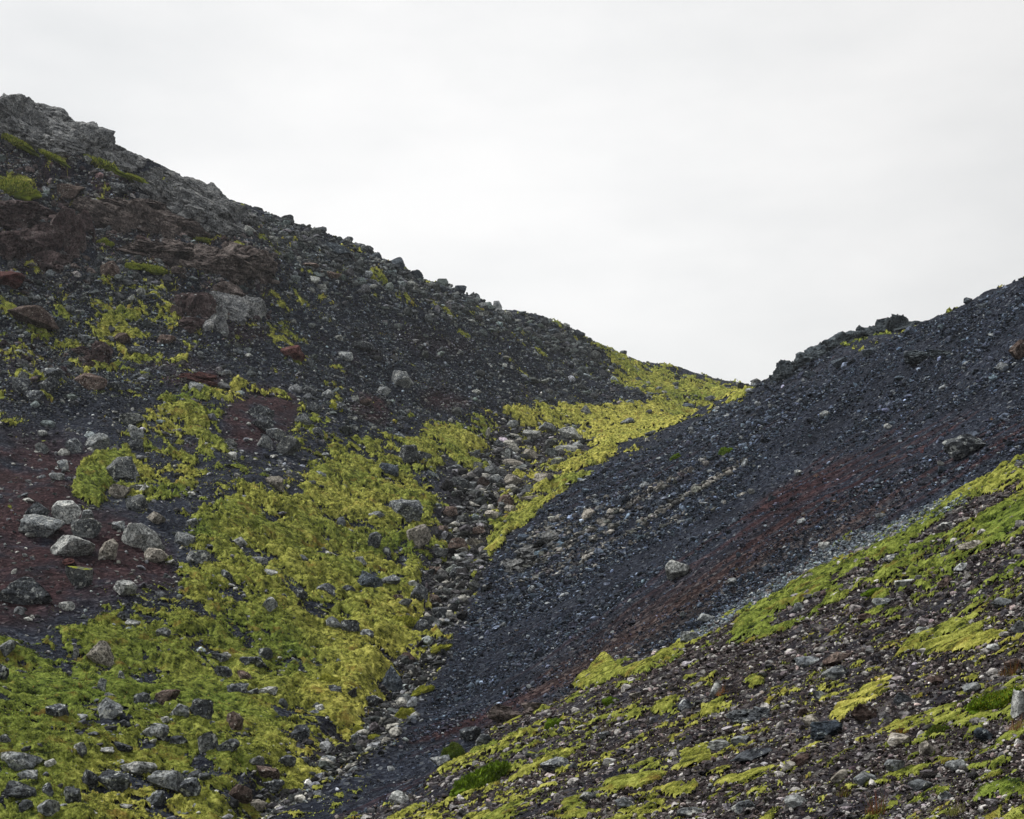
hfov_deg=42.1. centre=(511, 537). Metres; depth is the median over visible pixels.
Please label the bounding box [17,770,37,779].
boulder
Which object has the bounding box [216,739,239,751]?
boulder
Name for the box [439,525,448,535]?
boulder
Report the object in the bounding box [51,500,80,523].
boulder
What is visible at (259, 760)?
boulder
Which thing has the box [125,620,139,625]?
flat boulder
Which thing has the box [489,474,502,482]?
boulder
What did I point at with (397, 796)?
boulder
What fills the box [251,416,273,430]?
boulder
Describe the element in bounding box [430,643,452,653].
moss cushion
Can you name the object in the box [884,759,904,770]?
boulder
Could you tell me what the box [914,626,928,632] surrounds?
flat boulder
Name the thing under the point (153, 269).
moss cushion
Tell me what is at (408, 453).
boulder
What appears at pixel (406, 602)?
boulder
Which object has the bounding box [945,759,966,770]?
flat boulder
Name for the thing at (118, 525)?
boulder
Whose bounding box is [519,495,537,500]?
flat boulder
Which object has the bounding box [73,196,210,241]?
rock outcrop
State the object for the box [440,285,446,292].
boulder
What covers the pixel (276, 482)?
boulder
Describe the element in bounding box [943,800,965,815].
grass tuft
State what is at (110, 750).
flat boulder
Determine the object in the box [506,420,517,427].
boulder
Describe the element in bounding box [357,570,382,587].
boulder
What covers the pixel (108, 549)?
boulder
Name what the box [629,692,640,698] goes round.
flat boulder
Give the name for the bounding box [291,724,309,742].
boulder
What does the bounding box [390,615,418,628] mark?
moss cushion
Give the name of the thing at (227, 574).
boulder
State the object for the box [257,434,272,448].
boulder
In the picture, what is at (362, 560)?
boulder
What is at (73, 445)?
boulder
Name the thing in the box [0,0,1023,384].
sky
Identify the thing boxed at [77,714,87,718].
flat boulder
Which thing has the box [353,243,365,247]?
flat boulder
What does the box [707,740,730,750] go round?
flat boulder
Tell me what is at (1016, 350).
boulder
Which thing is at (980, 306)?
boulder
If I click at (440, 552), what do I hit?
boulder
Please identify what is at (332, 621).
boulder
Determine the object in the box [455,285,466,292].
boulder
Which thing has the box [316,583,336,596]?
boulder
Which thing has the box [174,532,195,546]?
boulder
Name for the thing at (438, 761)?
boulder
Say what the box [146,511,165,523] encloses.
boulder
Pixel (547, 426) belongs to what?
boulder
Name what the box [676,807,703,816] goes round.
flat boulder
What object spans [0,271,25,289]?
boulder
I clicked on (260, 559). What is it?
boulder
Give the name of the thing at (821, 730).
boulder
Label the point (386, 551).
boulder
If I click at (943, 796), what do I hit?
boulder
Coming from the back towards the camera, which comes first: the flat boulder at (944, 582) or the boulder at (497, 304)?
the boulder at (497, 304)
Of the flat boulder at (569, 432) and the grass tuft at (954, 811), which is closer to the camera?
the grass tuft at (954, 811)
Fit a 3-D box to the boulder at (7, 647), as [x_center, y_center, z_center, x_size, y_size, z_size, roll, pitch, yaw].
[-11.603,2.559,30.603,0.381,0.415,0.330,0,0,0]
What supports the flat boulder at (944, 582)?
on the hillside
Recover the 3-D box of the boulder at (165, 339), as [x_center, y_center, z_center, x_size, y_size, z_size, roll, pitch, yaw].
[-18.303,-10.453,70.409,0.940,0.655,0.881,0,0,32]
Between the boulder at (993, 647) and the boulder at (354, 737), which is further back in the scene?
the boulder at (354, 737)
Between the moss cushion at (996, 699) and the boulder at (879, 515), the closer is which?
the moss cushion at (996, 699)
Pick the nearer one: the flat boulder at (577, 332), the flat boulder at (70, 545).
the flat boulder at (70, 545)
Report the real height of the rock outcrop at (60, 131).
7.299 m
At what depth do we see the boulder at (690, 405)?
110.14 m
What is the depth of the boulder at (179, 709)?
28.04 m
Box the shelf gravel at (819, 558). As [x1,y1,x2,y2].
[685,485,971,642]
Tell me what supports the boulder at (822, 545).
on the hillside
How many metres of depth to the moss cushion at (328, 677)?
34.85 m
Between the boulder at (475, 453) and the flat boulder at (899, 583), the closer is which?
the flat boulder at (899, 583)
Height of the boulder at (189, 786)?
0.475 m
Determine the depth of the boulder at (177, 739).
26.58 m
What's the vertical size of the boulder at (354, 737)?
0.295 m
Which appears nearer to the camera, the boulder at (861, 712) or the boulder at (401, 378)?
the boulder at (861, 712)
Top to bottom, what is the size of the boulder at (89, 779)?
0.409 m
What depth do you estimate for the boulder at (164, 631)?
34.57 m
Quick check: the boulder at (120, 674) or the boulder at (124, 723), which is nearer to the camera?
the boulder at (124, 723)
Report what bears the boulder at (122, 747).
on the hillside
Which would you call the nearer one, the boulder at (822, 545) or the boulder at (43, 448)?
the boulder at (822, 545)
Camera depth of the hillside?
39.75 m
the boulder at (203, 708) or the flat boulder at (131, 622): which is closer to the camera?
the boulder at (203, 708)
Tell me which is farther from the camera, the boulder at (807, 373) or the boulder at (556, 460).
the boulder at (556, 460)
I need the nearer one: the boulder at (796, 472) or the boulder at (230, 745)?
the boulder at (230, 745)
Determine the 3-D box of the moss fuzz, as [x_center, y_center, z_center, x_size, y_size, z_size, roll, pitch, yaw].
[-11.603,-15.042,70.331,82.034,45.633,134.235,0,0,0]
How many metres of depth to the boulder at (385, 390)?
79.38 m
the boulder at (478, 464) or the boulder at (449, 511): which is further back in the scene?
the boulder at (478, 464)
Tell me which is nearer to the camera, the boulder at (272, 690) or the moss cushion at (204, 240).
the boulder at (272, 690)
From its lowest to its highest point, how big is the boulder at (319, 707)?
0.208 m
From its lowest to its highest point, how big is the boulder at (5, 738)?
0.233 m
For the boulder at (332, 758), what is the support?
on the hillside
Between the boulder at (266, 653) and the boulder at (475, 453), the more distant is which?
the boulder at (475, 453)
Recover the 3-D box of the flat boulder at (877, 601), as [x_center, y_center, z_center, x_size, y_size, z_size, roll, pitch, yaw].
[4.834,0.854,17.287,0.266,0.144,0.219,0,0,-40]
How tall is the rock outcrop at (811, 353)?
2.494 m
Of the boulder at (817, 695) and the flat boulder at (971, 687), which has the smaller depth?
the flat boulder at (971, 687)
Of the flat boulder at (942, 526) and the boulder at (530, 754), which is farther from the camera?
the flat boulder at (942, 526)
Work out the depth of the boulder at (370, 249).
99.74 m
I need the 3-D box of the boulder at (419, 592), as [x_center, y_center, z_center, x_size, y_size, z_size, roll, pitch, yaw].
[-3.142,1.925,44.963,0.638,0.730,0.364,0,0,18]
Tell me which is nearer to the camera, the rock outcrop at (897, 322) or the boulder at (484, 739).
the boulder at (484, 739)
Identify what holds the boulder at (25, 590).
on the hillside
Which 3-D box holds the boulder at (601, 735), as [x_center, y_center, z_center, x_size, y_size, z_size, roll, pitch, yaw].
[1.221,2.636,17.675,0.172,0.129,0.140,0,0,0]
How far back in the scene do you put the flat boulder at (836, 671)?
13.34 m
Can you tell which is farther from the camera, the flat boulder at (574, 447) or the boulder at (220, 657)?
the flat boulder at (574, 447)
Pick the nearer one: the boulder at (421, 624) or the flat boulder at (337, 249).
the boulder at (421, 624)
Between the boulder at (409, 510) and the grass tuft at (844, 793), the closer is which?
the grass tuft at (844, 793)
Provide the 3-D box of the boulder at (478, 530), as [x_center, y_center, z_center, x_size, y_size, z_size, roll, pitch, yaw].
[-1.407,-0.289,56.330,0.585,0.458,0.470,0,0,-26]
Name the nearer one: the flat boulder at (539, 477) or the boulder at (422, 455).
the flat boulder at (539, 477)
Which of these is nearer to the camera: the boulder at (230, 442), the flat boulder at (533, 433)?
the boulder at (230, 442)
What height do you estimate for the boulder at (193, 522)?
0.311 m
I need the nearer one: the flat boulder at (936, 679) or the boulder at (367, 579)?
the flat boulder at (936, 679)
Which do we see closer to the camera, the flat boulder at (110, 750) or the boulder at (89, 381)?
the flat boulder at (110, 750)
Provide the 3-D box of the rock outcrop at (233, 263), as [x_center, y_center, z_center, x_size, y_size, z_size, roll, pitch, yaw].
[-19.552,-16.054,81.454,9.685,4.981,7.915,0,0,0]
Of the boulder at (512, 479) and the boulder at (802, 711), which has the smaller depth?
the boulder at (802, 711)
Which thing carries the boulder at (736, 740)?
on the hillside
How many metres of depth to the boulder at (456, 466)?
67.18 m
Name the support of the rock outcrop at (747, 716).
on the hillside
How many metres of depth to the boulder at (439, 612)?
43.75 m
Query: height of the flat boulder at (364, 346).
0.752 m
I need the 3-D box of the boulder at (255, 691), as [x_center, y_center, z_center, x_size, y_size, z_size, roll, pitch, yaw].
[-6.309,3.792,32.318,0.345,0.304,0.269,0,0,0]
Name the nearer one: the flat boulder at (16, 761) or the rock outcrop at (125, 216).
the flat boulder at (16, 761)
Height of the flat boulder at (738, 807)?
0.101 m
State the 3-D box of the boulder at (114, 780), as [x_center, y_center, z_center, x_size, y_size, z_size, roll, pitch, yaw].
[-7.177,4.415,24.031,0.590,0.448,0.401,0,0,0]
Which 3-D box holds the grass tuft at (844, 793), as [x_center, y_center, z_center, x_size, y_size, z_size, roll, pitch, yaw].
[1.808,1.363,7.242,0.081,0.086,0.094,0,0,43]
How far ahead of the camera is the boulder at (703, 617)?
27.96 m
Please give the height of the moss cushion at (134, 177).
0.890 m
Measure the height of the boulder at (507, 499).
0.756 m
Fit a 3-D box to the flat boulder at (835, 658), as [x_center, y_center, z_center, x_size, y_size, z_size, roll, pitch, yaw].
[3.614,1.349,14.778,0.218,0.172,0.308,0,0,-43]
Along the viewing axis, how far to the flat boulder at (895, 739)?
7.97 m
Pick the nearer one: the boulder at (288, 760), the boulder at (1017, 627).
the boulder at (1017, 627)
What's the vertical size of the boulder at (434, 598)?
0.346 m
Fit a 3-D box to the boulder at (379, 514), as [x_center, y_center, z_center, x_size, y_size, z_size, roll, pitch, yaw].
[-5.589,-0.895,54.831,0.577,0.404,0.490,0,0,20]
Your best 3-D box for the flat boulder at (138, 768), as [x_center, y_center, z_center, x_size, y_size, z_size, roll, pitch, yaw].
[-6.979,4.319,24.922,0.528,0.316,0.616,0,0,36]
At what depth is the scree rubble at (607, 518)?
48.48 m
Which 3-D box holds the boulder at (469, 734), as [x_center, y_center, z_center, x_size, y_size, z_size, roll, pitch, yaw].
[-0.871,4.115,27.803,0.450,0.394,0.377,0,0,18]
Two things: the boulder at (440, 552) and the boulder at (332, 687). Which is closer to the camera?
the boulder at (332, 687)
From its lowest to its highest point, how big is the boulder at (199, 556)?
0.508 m
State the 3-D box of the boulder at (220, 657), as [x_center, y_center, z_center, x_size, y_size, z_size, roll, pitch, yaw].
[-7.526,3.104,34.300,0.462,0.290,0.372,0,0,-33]
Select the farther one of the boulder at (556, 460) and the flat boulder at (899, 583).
the boulder at (556, 460)
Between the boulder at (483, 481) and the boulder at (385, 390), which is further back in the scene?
the boulder at (385, 390)
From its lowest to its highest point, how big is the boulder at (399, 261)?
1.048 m
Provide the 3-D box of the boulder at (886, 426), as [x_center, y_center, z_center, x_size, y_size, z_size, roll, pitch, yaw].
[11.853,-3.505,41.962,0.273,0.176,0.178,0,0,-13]
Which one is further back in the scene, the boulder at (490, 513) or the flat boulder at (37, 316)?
the flat boulder at (37, 316)
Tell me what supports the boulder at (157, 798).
on the hillside
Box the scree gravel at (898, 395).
[336,277,1023,818]
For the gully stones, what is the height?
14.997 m
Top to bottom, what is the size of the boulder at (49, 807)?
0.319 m
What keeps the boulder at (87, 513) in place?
on the hillside
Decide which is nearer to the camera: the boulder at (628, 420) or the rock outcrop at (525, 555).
the rock outcrop at (525, 555)
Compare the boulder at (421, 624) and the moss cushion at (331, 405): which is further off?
the moss cushion at (331, 405)
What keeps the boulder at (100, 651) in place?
on the hillside
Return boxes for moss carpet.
[0,157,1023,818]
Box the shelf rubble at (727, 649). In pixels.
[335,466,1023,818]
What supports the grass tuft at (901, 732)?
on the hillside
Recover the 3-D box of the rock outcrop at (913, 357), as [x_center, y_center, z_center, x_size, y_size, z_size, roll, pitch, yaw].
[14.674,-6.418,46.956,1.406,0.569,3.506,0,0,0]
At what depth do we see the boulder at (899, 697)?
9.93 m
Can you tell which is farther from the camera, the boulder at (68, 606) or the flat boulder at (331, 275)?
the flat boulder at (331, 275)
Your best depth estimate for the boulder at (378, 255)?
98.00 m
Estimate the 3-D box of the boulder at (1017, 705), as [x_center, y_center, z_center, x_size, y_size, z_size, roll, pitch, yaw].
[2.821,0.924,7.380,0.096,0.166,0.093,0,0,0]
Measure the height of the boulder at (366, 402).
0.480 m
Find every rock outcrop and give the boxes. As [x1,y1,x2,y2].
[0,93,146,171]
[0,200,95,272]
[70,340,113,368]
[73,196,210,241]
[113,238,279,296]
[130,167,259,237]
[170,292,216,333]
[174,372,217,386]
[202,291,267,336]
[486,702,546,723]
[500,529,563,572]
[725,706,770,723]
[769,359,805,384]
[794,330,862,362]
[856,314,921,335]
[903,349,951,364]
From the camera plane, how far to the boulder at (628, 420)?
91.08 m
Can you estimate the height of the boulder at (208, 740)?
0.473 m
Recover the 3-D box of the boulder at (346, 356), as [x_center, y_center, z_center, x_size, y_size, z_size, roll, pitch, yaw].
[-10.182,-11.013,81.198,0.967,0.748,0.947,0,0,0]
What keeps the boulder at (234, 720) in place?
on the hillside
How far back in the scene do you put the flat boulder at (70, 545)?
39.67 m
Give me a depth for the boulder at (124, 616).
35.12 m
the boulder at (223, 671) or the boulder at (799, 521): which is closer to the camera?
the boulder at (799, 521)
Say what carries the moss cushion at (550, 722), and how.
on the hillside
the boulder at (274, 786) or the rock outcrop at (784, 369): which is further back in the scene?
the rock outcrop at (784, 369)
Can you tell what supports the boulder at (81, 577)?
on the hillside
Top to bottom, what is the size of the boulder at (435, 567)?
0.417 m
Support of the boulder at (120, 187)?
on the hillside
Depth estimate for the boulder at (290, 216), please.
97.20 m
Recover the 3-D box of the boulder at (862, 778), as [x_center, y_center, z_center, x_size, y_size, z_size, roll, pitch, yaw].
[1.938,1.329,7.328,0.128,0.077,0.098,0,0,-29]
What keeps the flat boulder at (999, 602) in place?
on the hillside
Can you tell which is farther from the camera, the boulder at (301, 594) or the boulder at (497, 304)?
the boulder at (497, 304)
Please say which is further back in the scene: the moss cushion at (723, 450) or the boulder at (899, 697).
the moss cushion at (723, 450)
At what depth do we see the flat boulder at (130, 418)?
57.46 m
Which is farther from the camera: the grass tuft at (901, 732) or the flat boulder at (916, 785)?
the grass tuft at (901, 732)
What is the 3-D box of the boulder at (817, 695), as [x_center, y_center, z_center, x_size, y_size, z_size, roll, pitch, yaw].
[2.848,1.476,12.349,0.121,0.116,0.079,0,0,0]
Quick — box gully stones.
[218,400,595,818]
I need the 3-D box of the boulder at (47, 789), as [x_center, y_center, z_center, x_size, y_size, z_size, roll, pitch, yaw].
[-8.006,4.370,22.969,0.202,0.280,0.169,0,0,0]
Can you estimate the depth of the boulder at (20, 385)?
56.76 m
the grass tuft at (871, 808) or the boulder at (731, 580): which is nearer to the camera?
the grass tuft at (871, 808)
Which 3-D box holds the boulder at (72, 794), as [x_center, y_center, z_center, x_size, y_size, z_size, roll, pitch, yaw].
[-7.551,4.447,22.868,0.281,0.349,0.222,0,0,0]
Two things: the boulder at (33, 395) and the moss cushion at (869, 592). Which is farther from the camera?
the boulder at (33, 395)
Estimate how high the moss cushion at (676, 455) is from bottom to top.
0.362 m
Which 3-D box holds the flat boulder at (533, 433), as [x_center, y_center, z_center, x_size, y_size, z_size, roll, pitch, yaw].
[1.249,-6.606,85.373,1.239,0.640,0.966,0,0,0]
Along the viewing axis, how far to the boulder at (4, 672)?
28.30 m
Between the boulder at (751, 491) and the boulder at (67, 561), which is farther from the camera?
the boulder at (751, 491)
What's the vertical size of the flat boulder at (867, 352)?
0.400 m
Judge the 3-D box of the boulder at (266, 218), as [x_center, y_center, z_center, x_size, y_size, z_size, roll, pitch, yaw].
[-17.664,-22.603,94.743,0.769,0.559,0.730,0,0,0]
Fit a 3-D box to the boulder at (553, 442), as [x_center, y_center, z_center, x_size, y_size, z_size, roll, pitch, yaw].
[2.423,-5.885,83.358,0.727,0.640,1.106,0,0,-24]
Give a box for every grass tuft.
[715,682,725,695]
[834,782,851,796]
[863,787,894,814]
[893,725,908,733]
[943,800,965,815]
[994,657,1023,676]
[1005,715,1023,730]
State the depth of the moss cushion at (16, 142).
87.95 m
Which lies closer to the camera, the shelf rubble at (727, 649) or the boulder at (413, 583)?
the shelf rubble at (727, 649)
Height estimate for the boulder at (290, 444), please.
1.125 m
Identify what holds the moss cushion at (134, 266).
on the hillside
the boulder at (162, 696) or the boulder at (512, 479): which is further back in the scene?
the boulder at (512, 479)
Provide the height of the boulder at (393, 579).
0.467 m
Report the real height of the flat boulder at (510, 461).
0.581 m
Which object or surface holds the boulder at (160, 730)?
on the hillside
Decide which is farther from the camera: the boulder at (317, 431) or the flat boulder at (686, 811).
the boulder at (317, 431)
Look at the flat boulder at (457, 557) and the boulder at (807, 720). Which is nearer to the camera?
the boulder at (807, 720)
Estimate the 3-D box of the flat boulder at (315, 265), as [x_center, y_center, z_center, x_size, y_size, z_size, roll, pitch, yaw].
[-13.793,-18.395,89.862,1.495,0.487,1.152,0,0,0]
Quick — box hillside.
[0,137,1023,818]
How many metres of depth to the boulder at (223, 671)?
33.14 m
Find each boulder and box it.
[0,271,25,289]
[0,576,52,604]
[0,640,16,656]
[0,663,8,679]
[0,734,10,742]
[0,751,44,770]
[2,780,36,797]
[7,305,59,329]
[12,377,29,392]
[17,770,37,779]
[18,514,64,537]
[19,799,33,812]
[23,390,43,401]
[25,502,50,515]
[35,442,49,453]
[37,376,58,393]
[37,430,47,435]
[37,799,59,815]
[40,367,64,379]
[42,782,53,796]
[45,703,68,716]
[49,473,64,479]
[50,535,95,556]
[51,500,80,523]
[57,184,84,198]
[57,459,68,470]
[59,601,74,610]
[62,558,74,565]
[64,786,80,802]
[65,438,82,452]
[65,566,92,587]
[71,518,101,537]
[73,645,78,659]
[73,742,86,756]
[75,373,106,390]
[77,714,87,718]
[81,509,93,518]
[82,769,98,787]
[84,433,109,449]
[86,640,113,666]
[97,678,106,691]
[98,539,117,559]
[98,697,122,718]
[98,769,129,792]
[100,260,119,277]
[100,747,113,753]
[106,381,120,389]
[106,456,139,479]
[108,181,127,193]
[108,483,130,498]
[112,521,124,530]
[113,580,137,595]
[114,333,130,343]
[114,742,132,751]
[117,611,129,620]
[118,413,145,424]
[118,671,124,678]
[118,719,129,726]
[119,761,157,775]
[121,523,157,547]
[125,494,147,510]
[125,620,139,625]
[127,346,148,354]
[127,424,143,439]
[129,439,142,450]
[130,485,148,489]
[133,692,150,703]
[142,533,164,551]
[142,723,168,740]
[144,548,168,562]
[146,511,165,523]
[146,790,166,805]
[147,770,183,791]
[155,689,180,705]
[156,627,170,636]
[157,334,176,343]
[170,703,189,716]
[170,735,187,743]
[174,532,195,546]
[178,777,200,796]
[186,518,197,525]
[186,550,210,563]
[189,382,203,390]
[189,698,213,723]
[198,731,217,752]
[198,772,211,780]
[211,653,228,661]
[214,666,232,676]
[216,370,232,375]
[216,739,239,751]
[221,569,233,581]
[225,438,237,447]
[226,711,243,730]
[227,683,248,693]
[229,784,251,803]
[233,537,246,546]
[237,670,251,678]
[239,656,266,667]
[247,404,273,418]
[247,688,258,693]
[249,755,264,765]
[250,799,265,811]
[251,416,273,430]
[252,556,267,564]
[256,765,279,778]
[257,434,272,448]
[258,648,272,659]
[258,686,277,694]
[259,216,269,222]
[262,597,277,611]
[263,779,284,793]
[264,569,277,575]
[265,476,283,491]
[266,428,285,439]
[276,435,301,454]
[278,755,295,766]
[280,345,305,361]
[281,214,293,221]
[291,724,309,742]
[293,588,307,601]
[295,413,310,425]
[302,262,318,267]
[302,386,316,395]
[305,401,320,412]
[312,427,323,437]
[315,704,323,710]
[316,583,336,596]
[318,271,341,278]
[320,755,335,764]
[322,389,333,398]
[325,241,350,254]
[326,616,340,627]
[329,684,341,692]
[333,403,345,410]
[338,351,353,361]
[341,619,359,631]
[342,585,354,590]
[351,340,373,352]
[351,732,362,742]
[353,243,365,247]
[355,556,366,565]
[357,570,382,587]
[359,398,372,405]
[360,629,373,637]
[365,245,373,252]
[365,695,378,705]
[368,511,384,517]
[368,532,381,548]
[372,252,382,259]
[377,283,384,289]
[377,387,391,394]
[379,462,398,476]
[381,666,402,691]
[382,547,391,557]
[382,575,400,584]
[389,499,422,521]
[389,790,408,804]
[391,257,404,269]
[391,370,412,388]
[393,594,403,598]
[398,444,418,462]
[398,598,412,606]
[401,652,415,661]
[406,524,430,548]
[408,580,418,585]
[410,584,428,600]
[411,270,423,278]
[414,619,432,630]
[417,451,431,462]
[428,566,440,574]
[429,593,440,602]
[430,754,450,766]
[432,607,446,618]
[433,547,448,558]
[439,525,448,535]
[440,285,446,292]
[443,506,457,516]
[448,537,467,548]
[449,567,464,578]
[450,464,461,469]
[452,478,470,488]
[454,554,469,559]
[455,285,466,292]
[457,513,469,522]
[459,726,480,741]
[466,538,482,545]
[467,580,479,590]
[468,449,479,457]
[472,525,485,534]
[473,461,483,467]
[475,734,491,745]
[477,477,489,486]
[479,302,487,309]
[484,510,497,518]
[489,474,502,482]
[493,301,501,307]
[493,439,504,446]
[497,494,513,506]
[502,458,522,465]
[504,474,521,484]
[504,505,515,512]
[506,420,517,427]
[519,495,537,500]
[522,430,540,438]
[524,449,537,458]
[525,751,538,758]
[529,323,537,328]
[533,473,553,481]
[538,422,555,431]
[540,756,568,771]
[545,438,557,447]
[548,329,558,333]
[551,457,565,464]
[555,444,578,451]
[557,426,581,439]
[568,762,577,769]
[572,441,583,447]
[573,329,584,336]
[579,792,597,800]
[581,405,591,414]
[581,508,595,519]
[598,731,609,738]
[614,797,634,808]
[620,417,634,424]
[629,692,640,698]
[665,560,689,579]
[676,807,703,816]
[677,699,692,711]
[680,631,698,642]
[683,403,693,407]
[697,613,714,621]
[705,395,714,400]
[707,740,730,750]
[709,683,721,697]
[726,578,736,583]
[730,748,772,761]
[730,800,755,813]
[731,735,750,745]
[747,489,754,493]
[781,761,795,771]
[784,794,806,807]
[790,753,810,766]
[793,602,803,611]
[794,470,802,475]
[794,656,818,667]
[796,518,804,523]
[797,708,808,716]
[800,714,818,726]
[801,370,815,378]
[810,720,842,739]
[813,691,823,700]
[818,542,829,549]
[819,410,829,417]
[821,665,848,679]
[822,652,850,665]
[831,357,847,368]
[831,769,847,782]
[851,704,876,720]
[853,771,875,785]
[856,613,871,621]
[862,347,877,356]
[872,598,892,607]
[874,513,885,518]
[882,553,897,562]
[884,424,891,428]
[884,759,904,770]
[887,733,911,746]
[893,692,910,705]
[894,579,913,589]
[908,779,932,791]
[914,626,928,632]
[919,741,934,755]
[924,675,945,684]
[936,522,952,530]
[937,576,954,586]
[938,790,953,801]
[942,434,985,459]
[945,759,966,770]
[954,563,966,569]
[957,540,982,550]
[962,682,980,692]
[963,297,971,303]
[973,727,992,740]
[977,303,988,308]
[986,644,999,651]
[990,597,1011,606]
[1004,658,1023,667]
[1008,340,1023,359]
[1010,620,1023,633]
[1010,689,1023,717]
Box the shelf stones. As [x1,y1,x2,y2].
[347,460,1023,818]
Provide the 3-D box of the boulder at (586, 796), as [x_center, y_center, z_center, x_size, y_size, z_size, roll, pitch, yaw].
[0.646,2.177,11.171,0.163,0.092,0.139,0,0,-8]
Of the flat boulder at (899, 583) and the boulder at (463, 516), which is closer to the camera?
the flat boulder at (899, 583)
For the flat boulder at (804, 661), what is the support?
on the hillside
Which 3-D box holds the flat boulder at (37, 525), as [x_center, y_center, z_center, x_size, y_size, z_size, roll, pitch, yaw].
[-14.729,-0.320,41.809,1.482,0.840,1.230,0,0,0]
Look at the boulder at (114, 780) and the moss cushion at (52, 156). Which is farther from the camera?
the moss cushion at (52, 156)
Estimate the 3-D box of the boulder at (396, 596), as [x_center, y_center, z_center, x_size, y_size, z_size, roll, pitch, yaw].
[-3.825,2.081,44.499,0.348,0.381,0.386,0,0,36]
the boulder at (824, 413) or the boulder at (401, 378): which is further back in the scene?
the boulder at (401, 378)
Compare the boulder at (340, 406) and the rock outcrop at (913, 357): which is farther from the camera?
the boulder at (340, 406)
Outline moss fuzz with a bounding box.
[0,145,1023,818]
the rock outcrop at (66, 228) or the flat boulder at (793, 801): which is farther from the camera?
the rock outcrop at (66, 228)
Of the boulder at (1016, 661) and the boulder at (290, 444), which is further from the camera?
the boulder at (290, 444)
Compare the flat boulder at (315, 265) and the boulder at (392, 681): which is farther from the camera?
the flat boulder at (315, 265)
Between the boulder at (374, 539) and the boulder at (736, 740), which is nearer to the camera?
the boulder at (736, 740)
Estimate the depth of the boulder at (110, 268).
75.16 m
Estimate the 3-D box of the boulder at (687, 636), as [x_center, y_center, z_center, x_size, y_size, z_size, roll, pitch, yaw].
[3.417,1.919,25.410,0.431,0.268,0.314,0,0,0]
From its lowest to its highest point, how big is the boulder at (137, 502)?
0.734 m
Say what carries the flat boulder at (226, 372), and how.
on the hillside
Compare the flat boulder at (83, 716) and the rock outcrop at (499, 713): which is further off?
the rock outcrop at (499, 713)
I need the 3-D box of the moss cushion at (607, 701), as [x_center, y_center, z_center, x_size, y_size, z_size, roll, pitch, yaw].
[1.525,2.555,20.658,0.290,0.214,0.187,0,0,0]
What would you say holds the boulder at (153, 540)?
on the hillside
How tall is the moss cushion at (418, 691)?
0.383 m
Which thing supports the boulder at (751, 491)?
on the hillside
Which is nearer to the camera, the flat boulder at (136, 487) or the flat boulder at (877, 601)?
the flat boulder at (877, 601)
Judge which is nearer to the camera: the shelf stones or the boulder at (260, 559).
the shelf stones
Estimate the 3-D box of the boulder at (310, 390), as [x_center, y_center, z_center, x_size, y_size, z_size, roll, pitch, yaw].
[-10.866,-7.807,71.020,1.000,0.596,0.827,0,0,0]
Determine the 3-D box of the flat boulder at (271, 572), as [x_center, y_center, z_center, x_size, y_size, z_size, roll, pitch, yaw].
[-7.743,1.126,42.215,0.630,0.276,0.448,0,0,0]
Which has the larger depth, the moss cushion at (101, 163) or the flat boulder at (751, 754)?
the moss cushion at (101, 163)
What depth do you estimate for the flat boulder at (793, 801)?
7.40 m
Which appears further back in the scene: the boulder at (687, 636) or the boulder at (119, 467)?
the boulder at (119, 467)
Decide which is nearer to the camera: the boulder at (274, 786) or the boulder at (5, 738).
the boulder at (5, 738)
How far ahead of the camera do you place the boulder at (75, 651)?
31.83 m
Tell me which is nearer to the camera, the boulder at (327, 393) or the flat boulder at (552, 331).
the boulder at (327, 393)
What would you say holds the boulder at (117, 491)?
on the hillside
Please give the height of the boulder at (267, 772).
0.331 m
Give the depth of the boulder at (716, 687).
16.75 m
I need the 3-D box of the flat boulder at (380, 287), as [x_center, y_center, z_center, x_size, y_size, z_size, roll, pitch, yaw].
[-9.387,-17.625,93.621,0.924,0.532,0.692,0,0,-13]
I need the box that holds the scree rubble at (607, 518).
[495,446,754,593]
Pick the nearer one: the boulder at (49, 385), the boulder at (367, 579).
the boulder at (367, 579)
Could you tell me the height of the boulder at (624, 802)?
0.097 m
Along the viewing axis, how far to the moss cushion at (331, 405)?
68.89 m
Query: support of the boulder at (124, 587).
on the hillside
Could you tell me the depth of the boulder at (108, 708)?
27.23 m
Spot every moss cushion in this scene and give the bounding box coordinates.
[0,175,41,200]
[1,133,39,156]
[38,148,70,167]
[84,154,134,182]
[96,237,114,247]
[124,262,146,270]
[126,173,149,183]
[141,263,167,274]
[193,236,211,242]
[318,672,340,681]
[320,616,344,623]
[329,403,342,411]
[352,724,364,732]
[368,734,379,739]
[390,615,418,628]
[394,707,414,718]
[411,684,434,696]
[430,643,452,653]
[440,741,465,758]
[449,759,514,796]
[543,717,562,729]
[601,696,618,705]
[669,453,680,459]
[718,447,732,454]
[860,587,879,596]
[924,724,950,736]
[963,685,1020,713]
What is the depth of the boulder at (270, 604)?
39.30 m
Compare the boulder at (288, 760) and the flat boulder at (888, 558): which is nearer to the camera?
the flat boulder at (888, 558)
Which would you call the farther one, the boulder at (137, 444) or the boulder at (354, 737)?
the boulder at (137, 444)
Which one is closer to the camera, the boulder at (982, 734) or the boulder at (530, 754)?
the boulder at (982, 734)

